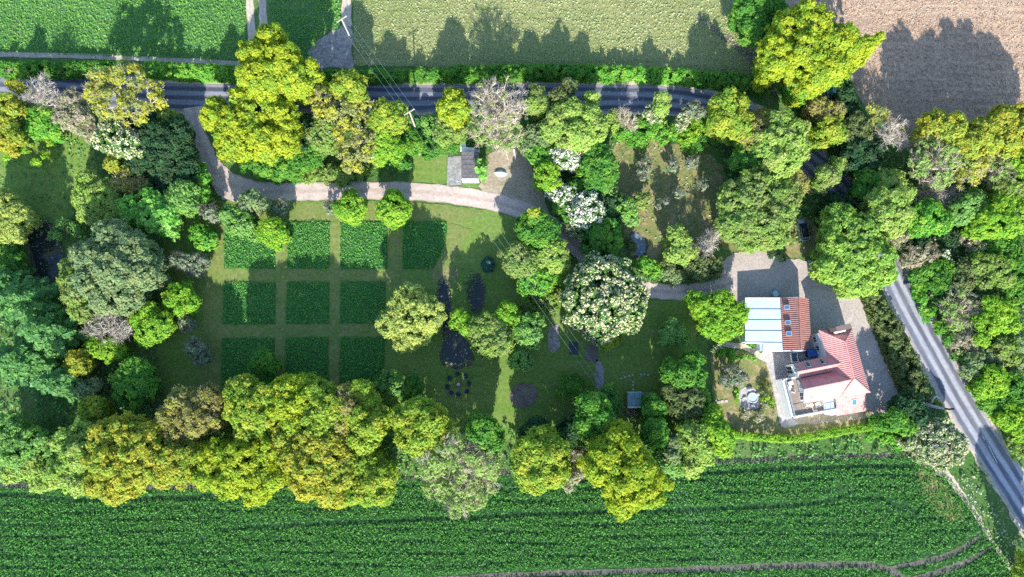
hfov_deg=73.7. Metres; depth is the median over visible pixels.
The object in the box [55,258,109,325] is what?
tree
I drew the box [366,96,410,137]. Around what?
tree
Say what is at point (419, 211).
path
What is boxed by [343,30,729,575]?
power wire
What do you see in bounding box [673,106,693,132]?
blossom tree
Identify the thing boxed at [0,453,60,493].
tree
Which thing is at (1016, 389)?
tree
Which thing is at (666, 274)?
shrub
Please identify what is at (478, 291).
flower bed
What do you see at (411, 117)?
power pole
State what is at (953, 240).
shrub
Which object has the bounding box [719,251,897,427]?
gravel yard
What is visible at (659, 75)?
hedge
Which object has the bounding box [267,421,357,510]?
oak tree
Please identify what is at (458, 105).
tree
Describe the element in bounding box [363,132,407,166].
tree
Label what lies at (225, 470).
oak tree
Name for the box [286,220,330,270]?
grass plot
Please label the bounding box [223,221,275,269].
grass plot
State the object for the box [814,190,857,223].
tree
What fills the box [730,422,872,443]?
hedge
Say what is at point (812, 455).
verge weeds
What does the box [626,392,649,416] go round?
garden hut
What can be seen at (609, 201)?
tree
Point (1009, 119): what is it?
oak tree
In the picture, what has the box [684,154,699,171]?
fruit tree
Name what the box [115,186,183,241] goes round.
tree
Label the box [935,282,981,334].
bare tree
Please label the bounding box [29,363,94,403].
conifer tree
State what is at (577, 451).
scrub tree
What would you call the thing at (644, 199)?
tree
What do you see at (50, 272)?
pond
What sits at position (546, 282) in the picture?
tree
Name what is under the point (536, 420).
tree
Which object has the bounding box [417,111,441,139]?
shrub
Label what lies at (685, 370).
tree
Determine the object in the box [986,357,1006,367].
blossom tree
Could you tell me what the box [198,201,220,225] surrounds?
fruit tree
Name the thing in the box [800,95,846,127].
oak tree
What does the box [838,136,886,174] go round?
tree
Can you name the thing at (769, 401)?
shrub
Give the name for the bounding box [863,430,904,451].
shrub
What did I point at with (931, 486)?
worn patch
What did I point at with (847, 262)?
deciduous tree
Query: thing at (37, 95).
bare tree
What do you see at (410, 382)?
tree
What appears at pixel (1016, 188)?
tree
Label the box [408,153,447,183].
lawn
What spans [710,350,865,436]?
lawn
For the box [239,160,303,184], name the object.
shrub
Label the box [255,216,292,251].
tree
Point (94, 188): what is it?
tree
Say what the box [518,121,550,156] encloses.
tree
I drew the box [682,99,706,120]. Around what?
tree
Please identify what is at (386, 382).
tree
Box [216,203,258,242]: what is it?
tree
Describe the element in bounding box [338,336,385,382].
grass plot
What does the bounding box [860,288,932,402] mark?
hedge
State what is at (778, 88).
tree
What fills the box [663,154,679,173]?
fruit tree
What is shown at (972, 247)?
scrub tree
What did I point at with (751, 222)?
tree
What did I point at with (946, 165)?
bare tree
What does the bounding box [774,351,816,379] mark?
courtyard
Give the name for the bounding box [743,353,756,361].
shrub
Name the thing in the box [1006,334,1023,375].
shrub
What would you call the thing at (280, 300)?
path
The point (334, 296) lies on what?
path
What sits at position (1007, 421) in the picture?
tree
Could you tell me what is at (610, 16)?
field
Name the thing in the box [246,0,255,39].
farm track
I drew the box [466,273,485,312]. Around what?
pond bank
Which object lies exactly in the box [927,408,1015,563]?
cow parsley
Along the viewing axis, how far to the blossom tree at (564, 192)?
122.22 m
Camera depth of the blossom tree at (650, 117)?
125.88 m
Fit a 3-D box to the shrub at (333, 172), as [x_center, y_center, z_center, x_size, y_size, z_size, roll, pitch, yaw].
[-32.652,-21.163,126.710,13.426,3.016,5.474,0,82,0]
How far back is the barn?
121.08 m
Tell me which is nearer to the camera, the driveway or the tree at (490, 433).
the tree at (490, 433)
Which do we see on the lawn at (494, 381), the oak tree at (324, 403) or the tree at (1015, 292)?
the oak tree at (324, 403)
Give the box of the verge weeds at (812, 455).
[723,436,913,461]
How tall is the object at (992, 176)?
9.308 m
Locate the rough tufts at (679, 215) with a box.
[613,140,722,259]
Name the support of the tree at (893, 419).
on the ground at (702, 342)
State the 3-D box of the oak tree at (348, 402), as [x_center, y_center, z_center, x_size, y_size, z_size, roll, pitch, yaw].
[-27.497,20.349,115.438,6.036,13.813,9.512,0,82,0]
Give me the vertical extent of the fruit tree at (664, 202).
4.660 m
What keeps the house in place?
on the ground at (702, 342)
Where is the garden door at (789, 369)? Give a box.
[785,366,793,373]
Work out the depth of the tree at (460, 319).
118.37 m
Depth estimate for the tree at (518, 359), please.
118.20 m
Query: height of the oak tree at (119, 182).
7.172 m
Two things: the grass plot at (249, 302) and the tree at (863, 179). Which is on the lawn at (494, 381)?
the grass plot at (249, 302)
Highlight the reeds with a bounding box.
[23,218,486,367]
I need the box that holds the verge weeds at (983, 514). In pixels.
[958,462,1023,559]
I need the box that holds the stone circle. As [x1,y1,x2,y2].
[739,387,759,409]
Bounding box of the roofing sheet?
[461,147,474,151]
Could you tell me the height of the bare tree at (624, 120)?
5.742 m
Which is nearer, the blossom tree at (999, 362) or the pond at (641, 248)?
the blossom tree at (999, 362)
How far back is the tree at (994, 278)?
121.51 m
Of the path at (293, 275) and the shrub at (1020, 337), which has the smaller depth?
the shrub at (1020, 337)
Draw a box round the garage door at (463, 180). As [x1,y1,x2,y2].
[462,179,478,182]
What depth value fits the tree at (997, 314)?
119.64 m
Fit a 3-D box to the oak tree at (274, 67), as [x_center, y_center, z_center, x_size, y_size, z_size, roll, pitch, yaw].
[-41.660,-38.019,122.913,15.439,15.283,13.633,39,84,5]
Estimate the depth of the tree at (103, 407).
115.59 m
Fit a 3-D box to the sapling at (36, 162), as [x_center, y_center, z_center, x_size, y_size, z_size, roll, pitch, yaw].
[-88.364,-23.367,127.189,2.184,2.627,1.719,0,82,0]
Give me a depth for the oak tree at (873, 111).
123.17 m
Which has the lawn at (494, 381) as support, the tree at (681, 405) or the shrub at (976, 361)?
the tree at (681, 405)
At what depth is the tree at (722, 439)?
113.30 m
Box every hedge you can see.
[0,59,115,80]
[143,58,238,84]
[317,66,437,85]
[430,62,593,85]
[589,63,701,87]
[695,69,771,99]
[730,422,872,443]
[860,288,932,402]
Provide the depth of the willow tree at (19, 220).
121.48 m
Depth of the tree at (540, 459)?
107.36 m
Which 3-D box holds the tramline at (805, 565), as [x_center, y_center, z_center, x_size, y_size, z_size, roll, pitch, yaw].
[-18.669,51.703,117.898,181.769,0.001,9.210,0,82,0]
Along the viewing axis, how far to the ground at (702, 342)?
123.99 m
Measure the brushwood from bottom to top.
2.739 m
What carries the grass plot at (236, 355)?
on the lawn at (494, 381)
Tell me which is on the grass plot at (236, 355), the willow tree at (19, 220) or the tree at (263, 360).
the tree at (263, 360)
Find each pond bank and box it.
[26,219,64,283]
[437,275,473,368]
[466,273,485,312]
[629,231,648,257]
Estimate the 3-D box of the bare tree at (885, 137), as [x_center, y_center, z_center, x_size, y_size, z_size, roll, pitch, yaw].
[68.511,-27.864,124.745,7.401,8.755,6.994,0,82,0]
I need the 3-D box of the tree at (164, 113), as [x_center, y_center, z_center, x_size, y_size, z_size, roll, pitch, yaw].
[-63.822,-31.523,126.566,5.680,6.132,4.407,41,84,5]
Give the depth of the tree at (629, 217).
122.91 m
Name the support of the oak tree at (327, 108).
on the ground at (702, 342)
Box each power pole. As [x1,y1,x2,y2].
[337,16,355,49]
[404,109,415,127]
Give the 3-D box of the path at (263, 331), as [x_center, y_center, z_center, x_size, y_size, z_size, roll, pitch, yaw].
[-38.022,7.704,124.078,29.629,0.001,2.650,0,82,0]
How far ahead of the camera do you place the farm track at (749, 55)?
131.77 m
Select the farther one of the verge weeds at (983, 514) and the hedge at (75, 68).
the hedge at (75, 68)
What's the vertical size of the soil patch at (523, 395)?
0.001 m
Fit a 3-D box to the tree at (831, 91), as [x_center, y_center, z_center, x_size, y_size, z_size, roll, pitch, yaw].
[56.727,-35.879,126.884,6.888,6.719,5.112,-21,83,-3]
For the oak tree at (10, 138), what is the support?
on the ground at (702, 342)
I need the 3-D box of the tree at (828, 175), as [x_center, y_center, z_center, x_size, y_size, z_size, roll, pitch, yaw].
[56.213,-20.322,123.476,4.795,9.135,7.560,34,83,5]
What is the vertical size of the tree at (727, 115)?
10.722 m
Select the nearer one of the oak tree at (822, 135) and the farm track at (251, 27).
the oak tree at (822, 135)
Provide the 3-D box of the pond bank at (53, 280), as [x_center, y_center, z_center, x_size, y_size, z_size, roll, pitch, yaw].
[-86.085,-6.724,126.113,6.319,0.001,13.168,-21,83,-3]
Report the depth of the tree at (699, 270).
121.59 m
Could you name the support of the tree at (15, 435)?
on the ground at (702, 342)
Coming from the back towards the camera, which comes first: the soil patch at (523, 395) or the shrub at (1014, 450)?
the soil patch at (523, 395)
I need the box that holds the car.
[796,218,809,241]
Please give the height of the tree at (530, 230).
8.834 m
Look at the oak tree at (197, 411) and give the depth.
112.23 m
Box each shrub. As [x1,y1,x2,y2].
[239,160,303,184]
[303,162,372,188]
[414,132,462,161]
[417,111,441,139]
[517,287,561,317]
[554,372,588,400]
[605,108,622,134]
[612,116,683,150]
[626,238,637,251]
[631,256,663,279]
[659,261,686,285]
[678,116,706,147]
[681,134,716,154]
[709,343,722,354]
[716,348,742,362]
[734,388,739,402]
[741,402,777,422]
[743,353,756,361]
[757,379,772,397]
[760,395,775,407]
[767,250,788,262]
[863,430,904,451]
[893,225,961,257]
[905,257,955,295]
[910,280,937,323]
[932,319,965,362]
[933,398,941,406]
[956,346,996,381]
[968,384,1011,417]
[969,235,1023,258]
[1004,436,1023,461]
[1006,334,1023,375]
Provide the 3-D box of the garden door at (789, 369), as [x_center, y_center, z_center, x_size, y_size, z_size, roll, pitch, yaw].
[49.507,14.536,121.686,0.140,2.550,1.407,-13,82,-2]
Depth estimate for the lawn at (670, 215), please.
127.74 m
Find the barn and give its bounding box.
[741,297,810,351]
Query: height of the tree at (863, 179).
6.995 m
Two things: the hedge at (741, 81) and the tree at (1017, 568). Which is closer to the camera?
the tree at (1017, 568)
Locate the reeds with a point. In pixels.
(441, 279)
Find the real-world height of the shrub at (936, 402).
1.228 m
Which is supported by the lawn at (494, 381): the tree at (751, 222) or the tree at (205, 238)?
the tree at (205, 238)
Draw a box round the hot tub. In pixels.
[805,349,817,356]
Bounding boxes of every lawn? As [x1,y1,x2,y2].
[0,128,97,227]
[155,200,696,442]
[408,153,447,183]
[612,139,727,263]
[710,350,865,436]
[720,214,819,257]
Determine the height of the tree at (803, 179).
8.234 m
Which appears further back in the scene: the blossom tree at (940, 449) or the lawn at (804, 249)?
the lawn at (804, 249)
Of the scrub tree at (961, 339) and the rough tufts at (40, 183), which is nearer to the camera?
the scrub tree at (961, 339)
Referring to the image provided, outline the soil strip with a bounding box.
[792,408,871,423]
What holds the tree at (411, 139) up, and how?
on the ground at (702, 342)
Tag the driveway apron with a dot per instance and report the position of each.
(225, 196)
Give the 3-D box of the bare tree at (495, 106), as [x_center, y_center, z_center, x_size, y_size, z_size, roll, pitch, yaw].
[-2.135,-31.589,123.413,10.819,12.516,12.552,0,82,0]
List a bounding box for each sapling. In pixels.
[2,152,13,160]
[18,146,31,153]
[30,157,43,166]
[40,150,51,159]
[44,138,57,146]
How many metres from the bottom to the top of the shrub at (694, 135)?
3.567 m
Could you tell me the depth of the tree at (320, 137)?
122.08 m
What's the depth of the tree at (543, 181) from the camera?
122.04 m
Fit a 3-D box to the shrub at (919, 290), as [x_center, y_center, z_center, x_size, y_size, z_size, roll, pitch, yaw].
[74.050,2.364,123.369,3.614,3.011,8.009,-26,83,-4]
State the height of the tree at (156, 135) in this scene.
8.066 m
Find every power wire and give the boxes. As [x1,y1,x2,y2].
[343,21,737,576]
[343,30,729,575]
[346,16,744,576]
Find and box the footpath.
[911,451,1014,576]
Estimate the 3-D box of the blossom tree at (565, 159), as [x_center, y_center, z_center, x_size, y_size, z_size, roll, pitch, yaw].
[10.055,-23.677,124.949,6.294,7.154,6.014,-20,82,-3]
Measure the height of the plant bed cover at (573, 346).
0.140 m
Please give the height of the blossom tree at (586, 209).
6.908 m
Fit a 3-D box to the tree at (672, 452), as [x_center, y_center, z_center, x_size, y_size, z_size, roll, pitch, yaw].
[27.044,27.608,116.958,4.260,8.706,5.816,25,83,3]
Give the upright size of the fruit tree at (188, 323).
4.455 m
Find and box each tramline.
[438,560,904,576]
[887,534,980,567]
[913,547,990,576]
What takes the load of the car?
on the lawn at (804, 249)
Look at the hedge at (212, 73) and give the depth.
129.11 m
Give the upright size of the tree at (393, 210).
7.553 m
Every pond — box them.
[28,223,61,278]
[631,233,645,255]
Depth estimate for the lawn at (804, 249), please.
126.30 m
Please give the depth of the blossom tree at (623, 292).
115.63 m
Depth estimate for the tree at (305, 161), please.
124.39 m
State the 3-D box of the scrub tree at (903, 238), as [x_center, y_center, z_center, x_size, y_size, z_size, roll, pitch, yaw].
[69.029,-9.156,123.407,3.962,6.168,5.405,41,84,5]
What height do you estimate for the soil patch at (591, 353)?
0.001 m
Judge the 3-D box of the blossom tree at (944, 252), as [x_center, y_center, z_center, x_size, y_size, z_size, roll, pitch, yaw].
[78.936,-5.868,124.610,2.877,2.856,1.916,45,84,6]
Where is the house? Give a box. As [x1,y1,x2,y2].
[776,323,869,417]
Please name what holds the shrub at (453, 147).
on the ground at (702, 342)
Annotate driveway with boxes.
[183,106,735,300]
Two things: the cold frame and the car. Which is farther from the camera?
the car
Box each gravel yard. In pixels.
[479,149,549,212]
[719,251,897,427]
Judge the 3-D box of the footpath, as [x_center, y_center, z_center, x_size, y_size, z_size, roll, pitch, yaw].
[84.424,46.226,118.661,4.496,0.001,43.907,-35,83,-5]
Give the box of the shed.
[461,152,478,182]
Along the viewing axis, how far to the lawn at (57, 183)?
128.20 m
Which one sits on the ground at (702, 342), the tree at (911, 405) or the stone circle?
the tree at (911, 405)
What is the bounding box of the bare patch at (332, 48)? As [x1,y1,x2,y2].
[308,26,353,68]
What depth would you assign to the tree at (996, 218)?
119.30 m
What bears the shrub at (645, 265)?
on the ground at (702, 342)
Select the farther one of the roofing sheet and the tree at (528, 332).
the roofing sheet
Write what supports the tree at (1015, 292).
on the ground at (702, 342)
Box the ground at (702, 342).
[0,0,1023,564]
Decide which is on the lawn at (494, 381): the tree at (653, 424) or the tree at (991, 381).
the tree at (653, 424)
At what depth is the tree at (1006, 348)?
120.22 m
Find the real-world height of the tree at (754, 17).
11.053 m
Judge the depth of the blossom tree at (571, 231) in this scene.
122.92 m
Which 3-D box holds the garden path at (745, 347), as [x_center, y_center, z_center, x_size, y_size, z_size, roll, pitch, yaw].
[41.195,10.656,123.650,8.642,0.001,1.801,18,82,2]
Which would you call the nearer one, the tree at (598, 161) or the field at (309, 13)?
the tree at (598, 161)
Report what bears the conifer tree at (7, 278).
on the ground at (702, 342)
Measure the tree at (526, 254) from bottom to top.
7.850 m
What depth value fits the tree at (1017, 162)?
120.38 m
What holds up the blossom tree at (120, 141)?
on the ground at (702, 342)
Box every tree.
[0,77,32,120]
[0,112,35,157]
[0,186,43,245]
[0,241,30,282]
[0,266,37,288]
[0,275,69,329]
[0,335,59,393]
[0,411,56,471]
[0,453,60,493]
[15,100,34,130]
[15,310,90,359]
[20,72,61,110]
[20,103,65,143]
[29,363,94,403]
[40,420,106,498]
[47,217,83,241]
[49,86,97,144]
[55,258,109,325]
[63,348,98,376]
[65,218,172,317]
[70,168,122,225]
[72,376,110,401]
[76,393,117,421]
[78,309,133,345]
[79,410,178,506]
[80,58,168,130]
[81,335,134,364]
[90,118,148,160]
[102,154,128,176]
[107,356,161,411]
[110,165,155,195]
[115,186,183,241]
[123,108,196,182]
[126,300,178,348]
[140,176,177,198]
[151,107,179,122]
[151,439,208,490]
[152,382,231,444]
[155,140,201,189]
[160,178,203,219]
[160,280,202,317]
[165,251,212,278]
[177,313,197,333]
[182,336,213,366]
[187,223,220,252]
[188,434,288,507]
[191,156,214,204]
[198,85,304,166]
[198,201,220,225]
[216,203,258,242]
[221,373,285,442]
[234,22,329,106]
[237,188,272,219]
[247,346,283,378]
[250,140,325,183]
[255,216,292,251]
[264,371,320,435]
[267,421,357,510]
[271,196,289,218]
[297,375,384,437]
[298,115,313,151]
[305,110,345,156]
[307,84,378,136]
[322,199,334,215]
[328,67,369,116]
[331,120,381,174]
[332,187,368,227]
[333,380,358,435]
[338,403,391,455]
[343,447,399,508]
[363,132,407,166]
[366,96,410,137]
[373,369,405,399]
[374,187,412,230]
[375,281,447,353]
[388,111,426,172]
[389,394,455,457]
[396,373,424,402]
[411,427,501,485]
[418,458,501,519]
[431,117,468,148]
[435,85,471,129]
[448,307,471,336]
[465,310,515,359]
[466,116,525,156]
[466,411,505,453]
[470,75,527,141]
[473,158,487,181]
[480,256,495,272]
[494,300,521,331]
[497,240,541,278]
[506,341,533,371]
[511,424,571,495]
[512,311,546,350]
[513,209,561,248]
[516,267,563,296]
[517,415,548,438]
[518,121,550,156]
[524,83,550,120]
[525,142,554,170]
[526,206,540,220]
[531,238,571,274]
[532,161,563,194]
[539,90,610,153]
[543,174,579,206]
[548,77,578,109]
[549,140,583,173]
[551,176,584,222]
[554,411,579,450]
[558,250,649,346]
[561,221,585,241]
[562,446,588,493]
[565,190,606,229]
[572,390,616,440]
[574,141,619,192]
[576,418,674,522]
[580,217,623,256]
[596,176,617,195]
[596,190,624,225]
[596,328,623,350]
[600,382,622,413]
[613,192,640,226]
[615,107,637,132]
[633,191,652,209]
[636,153,655,181]
[638,392,669,452]
[641,104,663,124]
[651,90,671,118]
[651,449,684,479]
[654,196,670,212]
[657,316,689,347]
[657,348,708,391]
[659,383,706,419]
[660,434,682,465]
[661,223,700,266]
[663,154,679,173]
[671,419,714,479]
[672,183,686,201]
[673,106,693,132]
[681,247,723,282]
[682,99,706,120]
[683,288,750,344]
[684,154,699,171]
[687,380,710,407]
[693,227,720,261]
[694,175,711,193]
[697,403,735,458]
[703,85,758,145]
[713,165,804,254]
[717,364,750,389]
[726,0,787,47]
[727,140,772,186]
[740,107,777,155]
[750,0,885,107]
[750,107,811,181]
[774,65,803,93]
[781,85,808,110]
[787,169,811,194]
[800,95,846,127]
[803,83,839,108]
[806,114,848,151]
[807,155,847,194]
[808,201,899,299]
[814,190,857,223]
[829,79,861,116]
[837,110,873,145]
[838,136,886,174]
[847,167,880,202]
[856,186,915,240]
[865,100,890,130]
[868,406,919,436]
[874,116,910,150]
[876,167,917,205]
[885,227,910,247]
[886,391,928,425]
[895,416,969,471]
[899,241,941,270]
[904,197,954,238]
[905,107,1004,164]
[905,128,982,194]
[913,176,967,210]
[922,392,953,409]
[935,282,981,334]
[938,248,952,261]
[941,187,989,226]
[946,328,984,356]
[952,256,980,292]
[953,154,996,191]
[958,233,986,252]
[960,190,1023,240]
[965,251,1017,291]
[965,363,1009,400]
[967,294,1022,348]
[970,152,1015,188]
[979,102,1023,161]
[983,167,1023,209]
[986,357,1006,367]
[987,149,1023,179]
[988,401,1023,442]
[989,335,1022,366]
[1002,248,1023,305]
[1003,370,1023,407]
[1010,550,1023,576]
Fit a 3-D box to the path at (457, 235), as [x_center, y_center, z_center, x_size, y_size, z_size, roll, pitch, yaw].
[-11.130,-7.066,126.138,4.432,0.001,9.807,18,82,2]
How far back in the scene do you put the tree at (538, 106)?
122.34 m
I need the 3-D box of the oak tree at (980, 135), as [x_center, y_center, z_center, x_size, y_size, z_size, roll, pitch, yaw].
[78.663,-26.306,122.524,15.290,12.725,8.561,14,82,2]
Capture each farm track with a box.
[0,51,240,65]
[0,452,943,489]
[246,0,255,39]
[258,0,267,25]
[341,0,352,30]
[695,15,777,95]
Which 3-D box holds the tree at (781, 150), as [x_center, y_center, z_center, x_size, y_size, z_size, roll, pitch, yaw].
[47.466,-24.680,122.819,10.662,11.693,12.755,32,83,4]
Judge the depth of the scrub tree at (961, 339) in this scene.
121.09 m
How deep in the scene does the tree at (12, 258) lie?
121.99 m
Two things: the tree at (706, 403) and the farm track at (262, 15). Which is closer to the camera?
the tree at (706, 403)
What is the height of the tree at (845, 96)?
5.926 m
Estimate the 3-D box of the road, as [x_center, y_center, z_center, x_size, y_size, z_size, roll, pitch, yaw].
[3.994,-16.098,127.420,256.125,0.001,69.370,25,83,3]
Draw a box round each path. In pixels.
[200,221,223,386]
[213,202,482,222]
[221,324,382,337]
[223,268,386,281]
[274,221,287,378]
[329,221,340,383]
[386,226,402,285]
[433,223,470,272]
[716,342,760,357]
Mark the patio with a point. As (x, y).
(767, 358)
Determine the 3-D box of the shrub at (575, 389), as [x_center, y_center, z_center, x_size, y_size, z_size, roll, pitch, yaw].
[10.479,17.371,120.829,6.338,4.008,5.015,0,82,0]
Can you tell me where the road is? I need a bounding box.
[0,71,1023,528]
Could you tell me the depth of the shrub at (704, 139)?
126.54 m
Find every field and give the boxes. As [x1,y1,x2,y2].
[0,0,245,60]
[0,457,1012,576]
[268,0,341,60]
[353,0,757,74]
[785,0,1023,148]
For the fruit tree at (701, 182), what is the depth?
124.62 m
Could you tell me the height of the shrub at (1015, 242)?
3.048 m
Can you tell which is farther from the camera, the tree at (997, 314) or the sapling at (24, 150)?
the sapling at (24, 150)
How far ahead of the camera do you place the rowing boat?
127.81 m
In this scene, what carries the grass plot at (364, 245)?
on the lawn at (494, 381)
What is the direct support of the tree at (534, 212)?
on the ground at (702, 342)
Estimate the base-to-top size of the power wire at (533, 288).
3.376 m
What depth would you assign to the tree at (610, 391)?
117.52 m
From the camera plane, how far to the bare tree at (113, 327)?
117.35 m
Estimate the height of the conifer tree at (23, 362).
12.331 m
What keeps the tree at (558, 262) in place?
on the ground at (702, 342)
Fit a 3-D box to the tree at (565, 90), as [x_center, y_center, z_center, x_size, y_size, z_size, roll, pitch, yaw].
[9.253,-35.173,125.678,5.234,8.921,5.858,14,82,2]
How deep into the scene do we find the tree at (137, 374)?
115.76 m
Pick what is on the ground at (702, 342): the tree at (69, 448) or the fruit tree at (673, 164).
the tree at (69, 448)
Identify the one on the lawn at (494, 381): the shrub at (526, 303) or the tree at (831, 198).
the shrub at (526, 303)
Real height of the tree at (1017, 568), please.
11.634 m
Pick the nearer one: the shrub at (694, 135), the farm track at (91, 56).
the shrub at (694, 135)
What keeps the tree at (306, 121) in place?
on the ground at (702, 342)
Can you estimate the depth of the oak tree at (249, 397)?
110.65 m
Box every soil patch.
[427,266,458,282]
[509,383,537,408]
[548,324,559,352]
[585,344,598,362]
[595,360,604,389]
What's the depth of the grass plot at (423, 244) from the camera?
126.17 m
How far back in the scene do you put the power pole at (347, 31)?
125.16 m
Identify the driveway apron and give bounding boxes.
[214,169,239,201]
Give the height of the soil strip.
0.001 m
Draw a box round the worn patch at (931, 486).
[917,467,964,521]
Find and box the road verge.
[5,68,1023,537]
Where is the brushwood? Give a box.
[897,154,1023,394]
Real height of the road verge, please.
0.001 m
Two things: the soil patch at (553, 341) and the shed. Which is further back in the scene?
the shed
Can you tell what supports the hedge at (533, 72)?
on the ground at (702, 342)
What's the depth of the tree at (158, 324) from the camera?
117.54 m
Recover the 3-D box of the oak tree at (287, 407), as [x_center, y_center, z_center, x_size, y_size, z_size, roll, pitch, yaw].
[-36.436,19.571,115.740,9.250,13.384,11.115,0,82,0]
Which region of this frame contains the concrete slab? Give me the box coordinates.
[447,156,461,185]
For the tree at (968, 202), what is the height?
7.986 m
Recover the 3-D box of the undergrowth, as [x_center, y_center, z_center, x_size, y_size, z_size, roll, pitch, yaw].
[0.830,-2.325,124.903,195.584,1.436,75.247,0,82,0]
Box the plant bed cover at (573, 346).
[569,342,577,354]
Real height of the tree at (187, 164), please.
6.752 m
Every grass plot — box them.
[220,336,274,384]
[221,281,276,324]
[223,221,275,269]
[283,335,328,380]
[285,281,329,324]
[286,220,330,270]
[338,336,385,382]
[339,220,388,269]
[339,280,384,323]
[401,220,446,269]
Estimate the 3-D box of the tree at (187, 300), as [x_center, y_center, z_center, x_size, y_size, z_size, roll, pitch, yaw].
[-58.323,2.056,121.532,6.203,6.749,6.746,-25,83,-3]
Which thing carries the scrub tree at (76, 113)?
on the ground at (702, 342)
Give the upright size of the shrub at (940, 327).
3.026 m
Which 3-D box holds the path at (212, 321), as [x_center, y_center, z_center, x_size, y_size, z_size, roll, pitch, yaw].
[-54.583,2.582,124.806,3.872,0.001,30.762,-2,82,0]
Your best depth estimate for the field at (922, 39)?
131.50 m
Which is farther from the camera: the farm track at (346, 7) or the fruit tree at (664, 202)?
the farm track at (346, 7)
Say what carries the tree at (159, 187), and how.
on the ground at (702, 342)
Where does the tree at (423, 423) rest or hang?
on the ground at (702, 342)
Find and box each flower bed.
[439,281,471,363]
[469,278,482,308]
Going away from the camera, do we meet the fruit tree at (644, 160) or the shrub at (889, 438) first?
the shrub at (889, 438)
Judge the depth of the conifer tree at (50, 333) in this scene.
117.30 m
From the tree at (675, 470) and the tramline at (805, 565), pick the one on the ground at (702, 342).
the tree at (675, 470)
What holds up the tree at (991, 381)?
on the ground at (702, 342)
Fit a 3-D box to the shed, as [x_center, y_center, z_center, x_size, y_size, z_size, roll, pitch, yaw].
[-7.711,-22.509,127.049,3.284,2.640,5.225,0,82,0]
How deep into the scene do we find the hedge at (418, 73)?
129.04 m
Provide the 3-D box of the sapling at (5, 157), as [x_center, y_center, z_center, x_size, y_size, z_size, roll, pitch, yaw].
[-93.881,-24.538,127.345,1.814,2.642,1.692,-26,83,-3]
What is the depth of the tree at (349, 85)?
120.81 m
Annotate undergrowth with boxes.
[0,86,1023,485]
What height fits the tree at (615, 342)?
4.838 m
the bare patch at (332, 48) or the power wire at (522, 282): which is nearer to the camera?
the power wire at (522, 282)
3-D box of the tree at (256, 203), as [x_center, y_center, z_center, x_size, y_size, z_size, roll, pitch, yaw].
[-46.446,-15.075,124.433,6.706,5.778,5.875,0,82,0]
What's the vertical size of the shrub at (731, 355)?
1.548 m
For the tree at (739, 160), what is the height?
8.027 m
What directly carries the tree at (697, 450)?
on the ground at (702, 342)
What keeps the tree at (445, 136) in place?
on the ground at (702, 342)
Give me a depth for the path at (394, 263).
125.95 m
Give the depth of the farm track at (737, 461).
120.89 m
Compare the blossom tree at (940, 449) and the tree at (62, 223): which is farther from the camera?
the tree at (62, 223)
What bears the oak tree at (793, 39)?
on the ground at (702, 342)
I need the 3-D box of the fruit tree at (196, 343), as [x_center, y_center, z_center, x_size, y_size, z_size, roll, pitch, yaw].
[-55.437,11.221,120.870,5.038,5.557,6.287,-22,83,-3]
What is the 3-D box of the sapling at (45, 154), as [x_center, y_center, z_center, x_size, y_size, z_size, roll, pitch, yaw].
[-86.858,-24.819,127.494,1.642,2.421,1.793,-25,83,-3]
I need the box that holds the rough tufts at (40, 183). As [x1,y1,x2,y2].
[0,130,95,231]
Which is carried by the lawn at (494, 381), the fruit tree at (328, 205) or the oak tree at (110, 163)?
the fruit tree at (328, 205)
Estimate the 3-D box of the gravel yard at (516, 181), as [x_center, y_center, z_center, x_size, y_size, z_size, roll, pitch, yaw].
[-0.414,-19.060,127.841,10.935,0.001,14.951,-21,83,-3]
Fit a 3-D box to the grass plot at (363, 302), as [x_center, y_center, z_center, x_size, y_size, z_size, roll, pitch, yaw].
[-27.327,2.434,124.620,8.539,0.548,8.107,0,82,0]
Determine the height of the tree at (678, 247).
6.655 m
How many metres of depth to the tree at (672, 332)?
120.25 m
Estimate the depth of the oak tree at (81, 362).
117.54 m
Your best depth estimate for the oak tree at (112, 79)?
121.04 m
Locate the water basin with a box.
[747,392,757,402]
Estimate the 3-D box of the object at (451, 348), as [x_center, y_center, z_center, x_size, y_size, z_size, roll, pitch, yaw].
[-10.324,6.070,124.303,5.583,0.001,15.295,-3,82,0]
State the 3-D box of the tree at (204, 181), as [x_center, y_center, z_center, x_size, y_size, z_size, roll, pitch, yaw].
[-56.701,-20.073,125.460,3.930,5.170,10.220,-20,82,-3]
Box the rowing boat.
[494,170,506,176]
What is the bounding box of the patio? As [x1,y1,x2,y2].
[758,352,798,426]
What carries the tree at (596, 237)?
on the ground at (702, 342)
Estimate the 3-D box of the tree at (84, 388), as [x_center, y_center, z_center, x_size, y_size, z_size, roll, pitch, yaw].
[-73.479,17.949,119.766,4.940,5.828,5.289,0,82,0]
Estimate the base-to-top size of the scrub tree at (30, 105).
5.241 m
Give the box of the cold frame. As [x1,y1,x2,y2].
[789,352,798,361]

